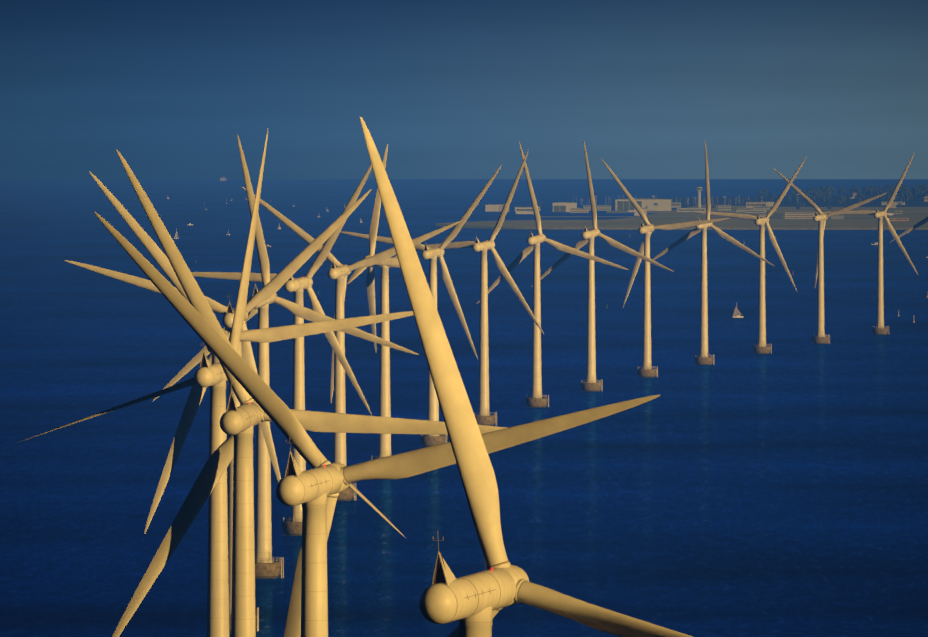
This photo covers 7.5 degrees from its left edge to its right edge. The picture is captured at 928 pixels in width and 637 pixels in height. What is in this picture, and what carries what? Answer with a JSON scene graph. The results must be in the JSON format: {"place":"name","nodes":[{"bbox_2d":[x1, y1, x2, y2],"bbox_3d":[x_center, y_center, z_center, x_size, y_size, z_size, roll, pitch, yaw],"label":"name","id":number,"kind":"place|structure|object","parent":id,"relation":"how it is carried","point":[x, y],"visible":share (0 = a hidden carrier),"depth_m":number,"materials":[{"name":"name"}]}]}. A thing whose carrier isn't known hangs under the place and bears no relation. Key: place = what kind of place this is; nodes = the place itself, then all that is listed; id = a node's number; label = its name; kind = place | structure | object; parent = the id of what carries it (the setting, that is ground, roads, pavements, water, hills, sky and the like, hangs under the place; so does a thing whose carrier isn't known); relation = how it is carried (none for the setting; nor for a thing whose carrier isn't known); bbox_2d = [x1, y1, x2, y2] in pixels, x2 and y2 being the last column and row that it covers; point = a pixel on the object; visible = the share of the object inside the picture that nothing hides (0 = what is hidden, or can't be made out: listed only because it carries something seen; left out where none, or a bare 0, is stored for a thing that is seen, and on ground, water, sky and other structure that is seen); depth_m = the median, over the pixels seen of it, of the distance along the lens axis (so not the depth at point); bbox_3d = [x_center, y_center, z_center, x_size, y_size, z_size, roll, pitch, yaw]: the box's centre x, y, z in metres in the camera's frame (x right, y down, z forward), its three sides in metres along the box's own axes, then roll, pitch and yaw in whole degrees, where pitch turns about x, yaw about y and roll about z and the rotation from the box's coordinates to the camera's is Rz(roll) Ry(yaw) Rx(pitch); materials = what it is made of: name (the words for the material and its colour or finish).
{"place":"outdoors","nodes":[
{"label":"outdoors","id":0,"kind":"place"},
{"bbox_2d":[0,179,927,636],"bbox_3d":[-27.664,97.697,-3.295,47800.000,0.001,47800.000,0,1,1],"label":"sea","id":1,"kind":"structure","parent":0,"point":[736,487],"depth_m":2587.55,"materials":[{"name":"liquid"}]},
{"bbox_2d":[19,131,404,636],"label":"turbine","id":2,"kind":"object","parent":1,"relation":"in","point":[213,378],"visible":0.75,"depth_m":1082.33,"materials":[{"name":"paint"}]},
{"bbox_2d":[64,189,371,632],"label":"turbine","id":3,"kind":"object","parent":1,"relation":"in","point":[278,281],"visible":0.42,"depth_m":1444.25,"materials":[{"name":"paint"}]},
{"bbox_2d":[220,176,226,181],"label":"boat","id":4,"kind":"object","parent":1,"relation":"on","point":[223,179],"visible":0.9,"depth_m":21469.59,"materials":[{"name":"white"}]},
{"bbox_2d":[89,171,413,533],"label":"turbine","id":5,"kind":"object","parent":1,"relation":"in","point":[263,335],"visible":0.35,"depth_m":1266.05,"materials":[{"name":"paint"}]},
{"bbox_2d":[191,164,371,535],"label":"turbine","id":6,"kind":"object","parent":1,"relation":"in","point":[293,525],"visible":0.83,"depth_m":1802.32,"materials":[{"name":"paint"}]},
{"bbox_2d":[152,134,418,578],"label":"turbine","id":7,"kind":"object","parent":1,"relation":"in","point":[267,566],"visible":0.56,"depth_m":1622.40,"materials":[{"name":"paint"}]},
{"bbox_2d":[112,149,507,636],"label":"turbine","id":8,"kind":"object","parent":1,"relation":"in","point":[237,424],"visible":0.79,"depth_m":904.17,"materials":[{"name":"paint"}]},
{"bbox_2d":[242,187,461,500],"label":"turbine","id":9,"kind":"object","parent":1,"relation":"in","point":[338,272],"visible":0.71,"depth_m":1981.92,"materials":[{"name":"paint"}]},
{"bbox_2d":[347,144,399,459],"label":"turbine","id":10,"kind":"object","parent":1,"relation":"in","point":[384,445],"visible":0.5,"depth_m":2161.68,"materials":[{"name":"paint"}]},
{"bbox_2d":[94,212,659,636],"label":"turbine","id":11,"kind":"object","parent":1,"relation":"in","point":[319,486],"visible":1,"depth_m":723.47,"materials":[{"name":"paint"}]},
{"bbox_2d":[340,165,501,446],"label":"turbine","id":12,"kind":"object","parent":1,"relation":"in","point":[431,254],"visible":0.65,"depth_m":2341.07,"materials":[{"name":"paint"}]},
{"bbox_2d":[427,151,544,425],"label":"turbine","id":13,"kind":"object","parent":1,"relation":"in","point":[483,417],"visible":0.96,"depth_m":2520.01,"materials":[{"name":"paint"}]},
{"bbox_2d":[360,117,692,636],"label":"turbine","id":14,"kind":"object","parent":1,"relation":"in","point":[474,603],"visible":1,"depth_m":548.06,"materials":[{"name":"paint"}]},
{"bbox_2d":[134,194,927,317],"bbox_3d":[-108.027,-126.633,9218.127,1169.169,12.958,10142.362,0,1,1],"label":"sailboats","id":15,"kind":"object","parent":1,"relation":"on","point":[737,312],"visible":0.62,"depth_m":7830.97,"materials":[{"name":"white"}]},
{"bbox_2d":[477,142,628,407],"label":"turbine","id":16,"kind":"object","parent":1,"relation":"in","point":[536,400],"visible":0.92,"depth_m":2698.86,"materials":[{"name":"paint"}]},
{"bbox_2d":[531,142,673,391],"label":"turbine","id":17,"kind":"object","parent":1,"relation":"in","point":[590,384],"visible":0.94,"depth_m":2877.20,"materials":[{"name":"paint"}]},
{"bbox_2d":[601,159,729,377],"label":"turbine","id":18,"kind":"object","parent":1,"relation":"in","point":[646,370],"visible":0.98,"depth_m":3055.08,"materials":[{"name":"paint"}]},
{"bbox_2d":[652,142,773,364],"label":"turbine","id":19,"kind":"object","parent":1,"relation":"in","point":[703,358],"visible":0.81,"depth_m":3232.51,"materials":[{"name":"paint"}]},
{"bbox_2d":[693,156,806,353],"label":"turbine","id":20,"kind":"object","parent":1,"relation":"in","point":[761,348],"visible":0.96,"depth_m":3409.35,"materials":[{"name":"paint"}]},
{"bbox_2d":[772,167,885,343],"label":"turbine","id":21,"kind":"object","parent":1,"relation":"in","point":[820,337],"visible":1,"depth_m":3585.22,"materials":[{"name":"paint"}]},
{"bbox_2d":[823,152,918,334],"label":"turbine","id":22,"kind":"object","parent":1,"relation":"in","point":[879,329],"visible":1,"depth_m":3760.68,"materials":[{"name":"paint"}]},
{"bbox_2d":[891,217,927,241],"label":"turbine","id":23,"kind":"object","parent":1,"relation":"in","point":[921,222],"visible":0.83,"depth_m":3948.43,"materials":[{"name":"paint"}]},
{"bbox_2d":[0,0,927,178],"label":"sky","id":24,"kind":"structure","parent":0,"point":[452,88],"materials":[{"name":"blue"}]},
{"bbox_2d":[436,187,927,229],"bbox_3d":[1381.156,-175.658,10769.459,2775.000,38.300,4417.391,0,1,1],"label":"coast terrain","id":25,"kind":"structure","parent":0,"point":[801,218],"depth_m":9892.87,"materials":[{"name":"stone"}]},
{"bbox_2d":[537,183,927,208],"bbox_3d":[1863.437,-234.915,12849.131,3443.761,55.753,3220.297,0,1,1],"label":"ridge hill","id":26,"kind":"structure","parent":0,"point":[916,196],"depth_m":12651.67,"materials":[{"name":"green plant"}]}
]}

